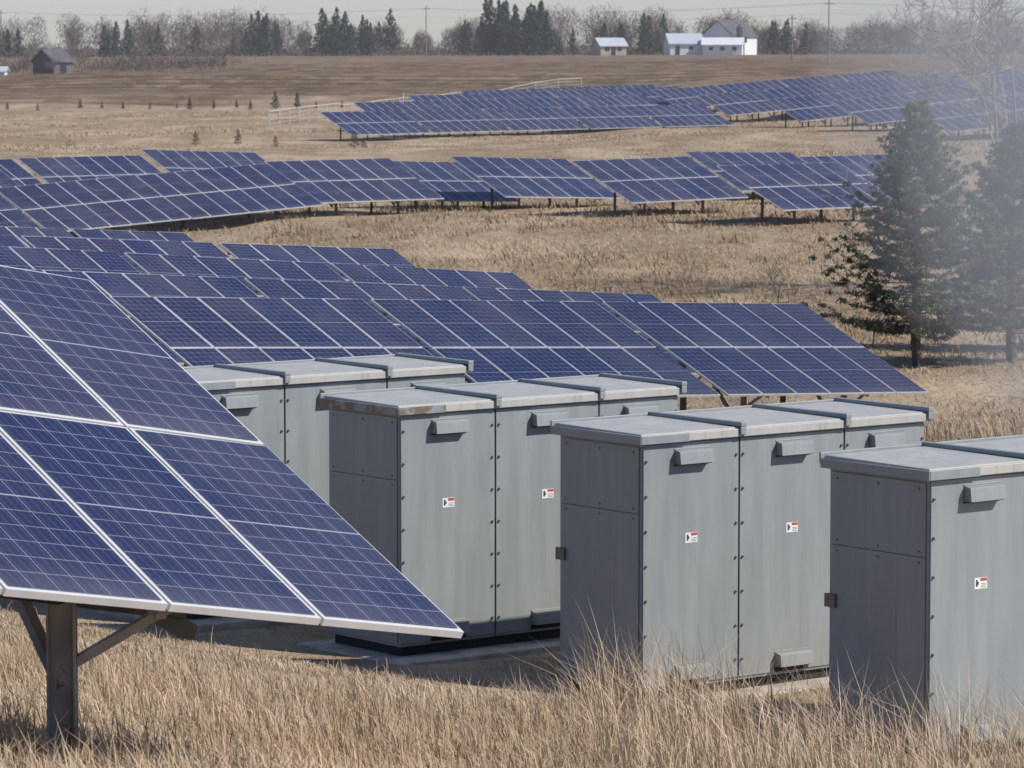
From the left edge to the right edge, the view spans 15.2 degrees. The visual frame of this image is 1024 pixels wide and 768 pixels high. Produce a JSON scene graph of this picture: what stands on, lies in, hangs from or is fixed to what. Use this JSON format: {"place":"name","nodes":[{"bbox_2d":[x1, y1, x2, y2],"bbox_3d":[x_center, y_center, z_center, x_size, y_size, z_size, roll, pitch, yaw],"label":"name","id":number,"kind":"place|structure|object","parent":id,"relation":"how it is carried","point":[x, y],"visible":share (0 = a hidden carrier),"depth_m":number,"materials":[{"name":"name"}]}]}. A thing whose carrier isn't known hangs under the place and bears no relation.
{"place":"outdoors","nodes":[
{"label":"outdoors","id":0,"kind":"place"},
{"bbox_2d":[0,49,1023,767],"bbox_3d":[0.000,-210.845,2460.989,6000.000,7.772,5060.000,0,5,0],"label":"ground","id":1,"kind":"structure","parent":0,"point":[310,81],"depth_m":241.73,"materials":[{"name":"plant"}]},
{"bbox_2d":[0,66,9,74],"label":"farm shed","id":2,"kind":"structure","parent":1,"relation":"on","point":[4,70],"depth_m":587.02,"materials":[{"name":"white"}]},
{"bbox_2d":[0,170,23,212],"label":"solar panel array","id":3,"kind":"object","parent":1,"relation":"on","point":[6,180],"visible":0.13,"depth_m":162.86,"materials":[{"name":"glass"}]},
{"bbox_2d":[0,235,25,246],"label":"solar panel array","id":4,"kind":"object","parent":1,"relation":"on","point":[10,240],"visible":0.06,"depth_m":93.91,"materials":[{"name":"glass"}]},
{"bbox_2d":[0,195,40,227],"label":"solar panel array","id":5,"kind":"object","parent":1,"relation":"on","point":[11,215],"visible":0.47,"depth_m":149.82,"materials":[{"name":"glass"}]},
{"bbox_2d":[0,159,42,185],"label":"solar panel array","id":6,"kind":"object","parent":1,"relation":"on","point":[15,172],"visible":0.29,"depth_m":172.88,"materials":[{"name":"glass"}]},
{"bbox_2d":[21,39,43,63],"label":"bare tree","id":7,"kind":"object","parent":1,"relation":"on","point":[36,46],"visible":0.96,"depth_m":617.59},
{"bbox_2d":[0,226,74,247],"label":"solar panel array","id":8,"kind":"object","parent":1,"relation":"on","point":[17,232],"visible":0.08,"depth_m":104.99,"materials":[{"name":"glass"}]},
{"bbox_2d":[30,49,75,73],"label":"weathered barn","id":9,"kind":"structure","parent":1,"relation":"on","point":[40,58],"depth_m":592.62,"materials":[{"name":"grey wood"}]},
{"bbox_2d":[0,246,140,273],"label":"solar panel array","id":10,"kind":"object","parent":1,"relation":"on","point":[58,259],"visible":0.12,"depth_m":85.76,"materials":[{"name":"glass"}]},
{"bbox_2d":[71,47,89,72],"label":"bare tree","id":11,"kind":"object","parent":1,"relation":"on","point":[77,53],"visible":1,"depth_m":585.92,"materials":[{"name":"plant"}]},
{"bbox_2d":[17,155,161,182],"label":"solar panel array","id":12,"kind":"object","parent":1,"relation":"on","point":[53,169],"visible":0.46,"depth_m":175.81,"materials":[{"name":"glass"}]},
{"bbox_2d":[0,175,190,235],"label":"solar panel array","id":13,"kind":"object","parent":1,"relation":"on","point":[109,202],"visible":0.82,"depth_m":153.39,"materials":[{"name":"glass"}]},
{"bbox_2d":[21,236,229,273],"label":"solar panel array","id":14,"kind":"object","parent":1,"relation":"on","point":[120,247],"visible":0.09,"depth_m":96.32,"materials":[{"name":"glass"}]},
{"bbox_2d":[71,229,194,241],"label":"solar panel array","id":15,"kind":"object","parent":1,"relation":"on","point":[130,235],"visible":0.13,"depth_m":107.39,"materials":[{"name":"glass"}]},
{"bbox_2d":[0,36,270,72],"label":"hedgerow brush","id":16,"kind":"object","parent":1,"relation":"on","point":[136,63],"visible":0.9,"depth_m":609.75,"materials":[{"name":"plant"}]},
{"bbox_2d":[26,269,259,364],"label":"solar panel array","id":17,"kind":"object","parent":1,"relation":"on","point":[107,284],"visible":0.07,"depth_m":78.38,"materials":[{"name":"glass"}]},
{"bbox_2d":[153,26,187,58],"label":"bare tree","id":18,"kind":"object","parent":1,"relation":"on","point":[172,43],"visible":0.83,"depth_m":652.85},
{"bbox_2d":[5,91,363,110],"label":"conifer seedlings","id":19,"kind":"object","parent":1,"relation":"on","point":[297,101],"visible":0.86,"depth_m":399.01,"materials":[{"name":"plant"}]},
{"bbox_2d":[166,23,204,59],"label":"bare tree","id":20,"kind":"object","parent":1,"relation":"on","point":[190,39],"visible":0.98,"depth_m":637.57,"materials":[{"name":"plant"}]},
{"bbox_2d":[141,149,264,171],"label":"solar panel array","id":21,"kind":"object","parent":1,"relation":"on","point":[172,160],"visible":0.38,"depth_m":183.67,"materials":[{"name":"glass"}]},
{"bbox_2d":[200,23,242,55],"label":"bare tree","id":22,"kind":"object","parent":1,"relation":"on","point":[210,35],"visible":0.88,"depth_m":648.04,"materials":[{"name":"plant"}]},
{"bbox_2d":[210,43,238,65],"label":"bare tree","id":23,"kind":"object","parent":1,"relation":"on","point":[227,47],"visible":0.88,"depth_m":621.87,"materials":[{"name":"plant"}]},
{"bbox_2d":[135,163,323,228],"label":"solar panel array","id":24,"kind":"object","parent":1,"relation":"on","point":[205,194],"visible":0.9,"depth_m":158.48,"materials":[{"name":"glass"}]},
{"bbox_2d":[0,265,463,755],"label":"solar panel array","id":25,"kind":"object","parent":1,"relation":"on","point":[146,478],"visible":1,"depth_m":20.11,"materials":[{"name":"glass"}]},
{"bbox_2d":[124,253,346,297],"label":"solar panel array","id":26,"kind":"object","parent":1,"relation":"on","point":[240,270],"visible":0.14,"depth_m":89.13,"materials":[{"name":"glass"}]},
{"bbox_2d":[99,353,473,631],"bbox_3d":[-2.185,1.194,39.693,3.870,2.782,1.680,-4,6,-38],"label":"electrical cabinet","id":27,"kind":"object","parent":1,"relation":"on","point":[278,411],"visible":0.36,"depth_m":39.06,"materials":[{"name":"metal"}]},
{"bbox_2d":[109,296,466,382],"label":"solar panel array","id":28,"kind":"object","parent":1,"relation":"on","point":[196,331],"visible":0.48,"depth_m":69.99,"materials":[{"name":"glass"}]},
{"bbox_2d":[218,243,416,281],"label":"solar panel array","id":29,"kind":"object","parent":1,"relation":"on","point":[327,256],"visible":0.17,"depth_m":100.59,"materials":[{"name":"glass"}]},
{"bbox_2d":[264,158,443,215],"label":"solar panel array","id":30,"kind":"object","parent":1,"relation":"on","point":[345,181],"visible":0.84,"depth_m":163.52,"materials":[{"name":"glass"}]},
{"bbox_2d":[347,130,360,147],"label":"juniper shrub","id":31,"kind":"object","parent":1,"relation":"on","point":[351,139],"visible":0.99,"depth_m":254.48,"materials":[{"name":"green plant"}]},
{"bbox_2d":[244,278,470,356],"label":"solar panel array","id":32,"kind":"object","parent":1,"relation":"on","point":[282,288],"visible":0.11,"depth_m":81.96,"materials":[{"name":"glass"}]},
{"bbox_2d":[319,110,430,140],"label":"solar panel array","id":33,"kind":"object","parent":1,"relation":"on","point":[380,123],"visible":0.88,"depth_m":288.37,"materials":[{"name":"glass"}]},
{"bbox_2d":[354,101,439,123],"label":"solar panel array","id":34,"kind":"object","parent":1,"relation":"on","point":[401,106],"visible":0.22,"depth_m":308.89,"materials":[{"name":"glass"}]},
{"bbox_2d":[0,0,821,58],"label":"distant conifer grove","id":35,"kind":"object","parent":1,"relation":"on","point":[506,36],"visible":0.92,"depth_m":870.36,"materials":[{"name":"green plant"}]},
{"bbox_2d":[422,6,427,56],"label":"utility pole","id":36,"kind":"object","parent":1,"relation":"on","point":[426,8],"visible":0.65,"depth_m":796.53,"materials":[{"name":"grey wood"}]},
{"bbox_2d":[2,3,975,22],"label":"overhead wires","id":37,"kind":"object","parent":36,"relation":"attached to","point":[484,10],"visible":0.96,"depth_m":762.59,"materials":[{"name":"black metal"}]},
{"bbox_2d":[269,78,581,126],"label":"wire fence","id":38,"kind":"object","parent":1,"relation":"on","point":[335,107],"visible":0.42,"depth_m":344.71,"materials":[{"name":"metal"}]},
{"bbox_2d":[331,263,534,299],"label":"solar panel array","id":39,"kind":"object","parent":1,"relation":"on","point":[459,279],"visible":0.1,"depth_m":93.53,"materials":[{"name":"glass"}]},
{"bbox_2d":[408,93,483,109],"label":"solar panel array","id":40,"kind":"object","parent":1,"relation":"on","point":[430,98],"visible":0.12,"depth_m":328.99,"materials":[{"name":"glass"}]},
{"bbox_2d":[393,161,517,209],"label":"solar panel array","id":41,"kind":"object","parent":1,"relation":"on","point":[451,182],"visible":0.69,"depth_m":170.83,"materials":[{"name":"glass"}]},
{"bbox_2d":[403,109,510,136],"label":"solar panel array","id":42,"kind":"object","parent":1,"relation":"on","point":[449,121],"visible":0.86,"depth_m":294.12,"materials":[{"name":"glass"}]},
{"bbox_2d":[431,99,514,120],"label":"solar panel array","id":43,"kind":"object","parent":1,"relation":"on","point":[481,104],"visible":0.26,"depth_m":314.64,"materials":[{"name":"glass"}]},
{"bbox_2d":[297,373,686,664],"bbox_3d":[-0.044,1.417,37.605,3.870,2.782,1.680,-4,6,-38],"label":"electrical cabinet","id":44,"kind":"object","parent":1,"relation":"on","point":[445,499],"visible":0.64,"depth_m":36.76,"materials":[{"name":"metal"}]},
{"bbox_2d":[460,89,526,98],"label":"solar panel array","id":45,"kind":"object","parent":1,"relation":"on","point":[494,91],"visible":0.15,"depth_m":348.91,"materials":[{"name":"glass"}]},
{"bbox_2d":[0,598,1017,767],"bbox_3d":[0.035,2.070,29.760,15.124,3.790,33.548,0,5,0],"label":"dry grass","id":46,"kind":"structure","parent":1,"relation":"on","point":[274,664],"depth_m":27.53,"materials":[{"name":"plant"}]},
{"bbox_2d":[0,107,1017,239],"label":"field grass","id":47,"kind":"structure","parent":1,"relation":"on","point":[235,116],"depth_m":271.88,"materials":[{"name":"plant"}]},
{"bbox_2d":[0,4,1023,57],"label":"distant woodland","id":48,"kind":"object","parent":1,"relation":"on","point":[891,33],"visible":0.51,"depth_m":914.01,"materials":[{"name":"plant"}]},
{"bbox_2d":[0,35,1023,57],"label":"distant brush","id":49,"kind":"object","parent":1,"relation":"on","point":[438,51],"visible":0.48,"depth_m":898.01,"materials":[{"name":"plant"}]},
{"bbox_2d":[479,91,553,107],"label":"solar panel array","id":50,"kind":"object","parent":1,"relation":"on","point":[527,94],"visible":0.2,"depth_m":334.71,"materials":[{"name":"glass"}]},
{"bbox_2d":[27,190,1023,359],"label":"meadow weeds","id":51,"kind":"object","parent":1,"relation":"on","point":[489,219],"visible":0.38,"depth_m":151.38,"materials":[{"name":"plant"}]},
{"bbox_2d":[450,156,620,208],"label":"solar panel array","id":52,"kind":"object","parent":1,"relation":"on","point":[528,178],"visible":0.89,"depth_m":168.45,"materials":[{"name":"glass"}]},
{"bbox_2d":[483,107,587,135],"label":"solar panel array","id":53,"kind":"object","parent":1,"relation":"on","point":[535,119],"visible":0.88,"depth_m":299.87,"materials":[{"name":"glass"}]},
{"bbox_2d":[370,299,719,396],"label":"solar panel array","id":54,"kind":"object","parent":1,"relation":"on","point":[497,340],"visible":0.61,"depth_m":74.30,"materials":[{"name":"glass"}]},
{"bbox_2d":[505,97,588,117],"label":"solar panel array","id":55,"kind":"object","parent":1,"relation":"on","point":[558,102],"visible":0.32,"depth_m":320.39,"materials":[{"name":"glass"}]},
{"bbox_2d":[527,87,591,96],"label":"solar panel array","id":56,"kind":"object","parent":1,"relation":"on","point":[554,89],"visible":0.12,"depth_m":354.60,"materials":[{"name":"glass"}]},
{"bbox_2d":[462,287,701,409],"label":"solar panel array","id":57,"kind":"object","parent":1,"relation":"on","point":[503,294],"visible":0.1,"depth_m":86.42,"materials":[{"name":"glass"}]},
{"bbox_2d":[549,88,623,106],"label":"solar panel array","id":58,"kind":"object","parent":1,"relation":"on","point":[585,92],"visible":0.2,"depth_m":340.41,"materials":[{"name":"glass"}]},
{"bbox_2d":[590,38,628,55],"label":"farmhouse","id":59,"kind":"object","parent":1,"relation":"on","point":[608,46],"visible":0.92,"depth_m":846.46,"materials":[{"name":"beige"}]},
{"bbox_2d":[560,106,661,131],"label":"solar panel array","id":60,"kind":"object","parent":1,"relation":"on","point":[605,117],"visible":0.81,"depth_m":305.65,"materials":[{"name":"glass"}]},
{"bbox_2d":[577,95,657,120],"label":"solar panel array","id":61,"kind":"object","parent":1,"relation":"on","point":[632,100],"visible":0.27,"depth_m":326.13,"materials":[{"name":"glass"}]},
{"bbox_2d":[591,84,654,94],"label":"solar panel array","id":62,"kind":"object","parent":1,"relation":"on","point":[620,86],"visible":0.1,"depth_m":360.49,"materials":[{"name":"glass"}]},
{"bbox_2d":[615,86,679,104],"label":"solar panel array","id":63,"kind":"object","parent":1,"relation":"on","point":[647,92],"visible":0.27,"depth_m":344.80,"materials":[{"name":"glass"}]},
{"bbox_2d":[571,156,747,214],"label":"solar panel array","id":64,"kind":"object","parent":1,"relation":"on","point":[644,181],"visible":0.88,"depth_m":161.44,"materials":[{"name":"glass"}]},
{"bbox_2d":[662,33,702,54],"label":"farm shed","id":65,"kind":"structure","parent":1,"relation":"on","point":[681,43],"depth_m":842.73,"materials":[{"name":"white"}]},
{"bbox_2d":[634,104,732,127],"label":"solar panel array","id":66,"kind":"object","parent":1,"relation":"on","point":[689,115],"visible":0.88,"depth_m":311.44,"materials":[{"name":"glass"}]},
{"bbox_2d":[651,85,724,108],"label":"solar panel array","id":67,"kind":"object","parent":1,"relation":"on","point":[682,96],"visible":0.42,"depth_m":342.55,"materials":[{"name":"glass"}]},
{"bbox_2d":[675,256,719,297],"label":"bare shrub","id":68,"kind":"object","parent":1,"relation":"on","point":[684,268],"visible":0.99,"depth_m":121.19,"materials":[{"name":"plant"}]},
{"bbox_2d":[701,37,744,54],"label":"farm outbuilding","id":69,"kind":"structure","parent":1,"relation":"on","point":[725,46],"depth_m":840.01,"materials":[{"name":"white"}]},
{"bbox_2d":[702,20,758,54],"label":"white barn","id":70,"kind":"structure","parent":1,"relation":"on","point":[721,28],"depth_m":858.28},
{"bbox_2d":[697,89,781,121],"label":"solar panel array","id":71,"kind":"object","parent":1,"relation":"on","point":[752,102],"visible":0.81,"depth_m":322.88,"materials":[{"name":"glass"}]},
{"bbox_2d":[736,24,744,54],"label":"silo","id":72,"kind":"object","parent":1,"relation":"on","point":[740,30],"visible":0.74,"depth_m":847.83,"materials":[{"name":"metal"}]},
{"bbox_2d":[550,397,933,699],"bbox_3d":[2.155,1.657,35.317,3.870,2.782,1.680,-4,6,-38],"label":"electrical cabinet","id":73,"kind":"object","parent":1,"relation":"on","point":[681,520],"visible":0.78,"depth_m":34.52,"materials":[{"name":"metal"}]},
{"bbox_2d":[685,152,803,198],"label":"solar panel array","id":74,"kind":"object","parent":1,"relation":"on","point":[711,161],"visible":0.31,"depth_m":173.52,"materials":[{"name":"glass"}]},
{"bbox_2d":[716,80,785,98],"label":"solar panel array","id":75,"kind":"object","parent":1,"relation":"on","point":[747,86],"visible":0.23,"depth_m":349.33,"materials":[{"name":"glass"}]},
{"bbox_2d":[602,302,927,409],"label":"solar panel array","id":76,"kind":"object","parent":1,"relation":"on","point":[743,351],"visible":0.82,"depth_m":78.26,"materials":[{"name":"glass"}]},
{"bbox_2d":[753,259,797,302],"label":"bare shrub","id":77,"kind":"object","parent":1,"relation":"on","point":[769,274],"visible":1,"depth_m":117.97,"materials":[{"name":"plant"}]},
{"bbox_2d":[787,15,796,59],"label":"utility pole","id":78,"kind":"object","parent":1,"relation":"on","point":[792,18],"visible":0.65,"depth_m":637.40,"materials":[{"name":"brown wood"}]},
{"bbox_2d":[764,83,845,119],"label":"solar panel array","id":79,"kind":"object","parent":1,"relation":"on","point":[798,91],"visible":0.28,"depth_m":329.45,"materials":[{"name":"glass"}]},
{"bbox_2d":[717,162,896,223],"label":"solar panel array","id":80,"kind":"object","parent":1,"relation":"on","point":[779,186],"visible":0.79,"depth_m":153.21,"materials":[{"name":"glass"}]},
{"bbox_2d":[766,93,851,126],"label":"solar panel array","id":81,"kind":"object","parent":1,"relation":"on","point":[802,109],"visible":0.74,"depth_m":302.83,"materials":[{"name":"glass"}]},
{"bbox_2d":[779,75,846,91],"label":"solar panel array","id":82,"kind":"object","parent":1,"relation":"on","point":[828,79],"visible":0.23,"depth_m":355.20,"materials":[{"name":"glass"}]},
{"bbox_2d":[824,0,833,63],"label":"utility pole","id":83,"kind":"object","parent":1,"relation":"on","point":[828,3],"visible":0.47,"depth_m":597.35,"materials":[{"name":"brown wood"}]},
{"bbox_2d":[686,399,1023,441],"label":"tall meadow grass","id":84,"kind":"structure","parent":1,"relation":"on","point":[987,432],"depth_m":78.91,"materials":[{"name":"plant"}]},
{"bbox_2d":[829,78,913,91],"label":"solar panel array","id":85,"kind":"object","parent":1,"relation":"on","point":[864,84],"visible":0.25,"depth_m":335.24,"materials":[{"name":"glass"}]},
{"bbox_2d":[839,70,903,84],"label":"solar panel array","id":86,"kind":"object","parent":1,"relation":"on","point":[863,76],"visible":0.19,"depth_m":360.81,"materials":[{"name":"glass"}]},
{"bbox_2d":[798,154,947,195],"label":"solar panel array","id":87,"kind":"object","parent":1,"relation":"on","point":[846,163],"visible":0.28,"depth_m":169.46,"materials":[{"name":"glass"}]},
{"bbox_2d":[832,94,917,131],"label":"solar panel array","id":88,"kind":"object","parent":1,"relation":"on","point":[876,110],"visible":0.65,"depth_m":282.58,"materials":[{"name":"glass"}]},
{"bbox_2d":[837,86,918,125],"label":"solar panel array","id":89,"kind":"object","parent":1,"relation":"on","point":[874,92],"visible":0.23,"depth_m":309.72,"materials":[{"name":"glass"}]},
{"bbox_2d":[851,308,909,346],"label":"bare shrub","id":90,"kind":"object","parent":1,"relation":"on","point":[879,332],"visible":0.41,"depth_m":104.28,"materials":[{"name":"plant"}]},
{"bbox_2d":[796,0,1023,321],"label":"bare tree","id":91,"kind":"object","parent":1,"relation":"on","point":[985,42],"visible":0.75,"depth_m":112.31,"materials":[{"name":"plant"}]},
{"bbox_2d":[798,98,1022,366],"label":"pine tree","id":92,"kind":"object","parent":1,"relation":"on","point":[910,185],"visible":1,"depth_m":97.52,"materials":[{"name":"green plant"}]},
{"bbox_2d":[819,434,1023,765],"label":"electrical cabinet","id":93,"kind":"object","parent":1,"relation":"on","point":[927,549],"visible":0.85,"depth_m":30.74,"materials":[{"name":"metal"}]},
{"bbox_2d":[893,72,963,84],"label":"solar panel array","id":94,"kind":"object","parent":1,"relation":"on","point":[906,82],"visible":0.13,"depth_m":341.09,"materials":[{"name":"glass"}]},
{"bbox_2d":[905,79,991,95],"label":"solar panel array","id":95,"kind":"object","parent":1,"relation":"on","point":[959,83],"visible":0.12,"depth_m":315.49,"materials":[{"name":"glass"}]},
{"bbox_2d":[906,86,1003,129],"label":"solar panel array","id":96,"kind":"object","parent":1,"relation":"on","point":[935,98],"visible":0.3,"depth_m":289.39,"materials":[{"name":"glass"}]},
{"bbox_2d":[903,0,1023,286],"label":"bare tree","id":97,"kind":"object","parent":1,"relation":"on","point":[970,84],"visible":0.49,"depth_m":122.92,"materials":[{"name":"plant"}]},
{"bbox_2d":[926,99,1023,140],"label":"solar panel array","id":98,"kind":"object","parent":1,"relation":"on","point":[946,119],"visible":0.58,"depth_m":264.93,"materials":[{"name":"glass"}]},
{"bbox_2d":[937,121,1023,361],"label":"pine tree","id":99,"kind":"object","parent":1,"relation":"on","point":[1008,212],"visible":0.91,"depth_m":98.56,"materials":[{"name":"green plant"}]},
{"bbox_2d":[955,66,1021,78],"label":"solar panel array","id":100,"kind":"object","parent":1,"relation":"on","point":[1008,72],"visible":0.09,"depth_m":347.80,"materials":[{"name":"glass"}]},
{"bbox_2d":[973,73,1023,84],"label":"solar panel array","id":101,"kind":"object","parent":1,"relation":"on","point":[1006,78],"visible":0.14,"depth_m":321.13,"materials":[{"name":"glass"}]},
{"bbox_2d":[980,81,1023,97],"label":"solar panel array","id":102,"kind":"object","parent":1,"relation":"on","point":[1006,91],"visible":0.34,"depth_m":294.19,"materials":[{"name":"glass"}]},
{"bbox_2d":[989,95,1023,118],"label":"solar panel array","id":103,"kind":"object","parent":1,"relation":"on","point":[1020,112],"visible":0.64,"depth_m":269.68,"materials":[{"name":"glass"}]},
{"bbox_2d":[0,598,1023,767],"bbox_3d":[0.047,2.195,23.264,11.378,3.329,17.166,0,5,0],"label":"tall dry grass","id":104,"kind":"structure","parent":0,"point":[692,718],"depth_m":24.80,"materials":[{"name":"plant"}]},
{"bbox_2d":[0,0,1023,48],"label":"sky","id":105,"kind":"structure","parent":0,"point":[89,10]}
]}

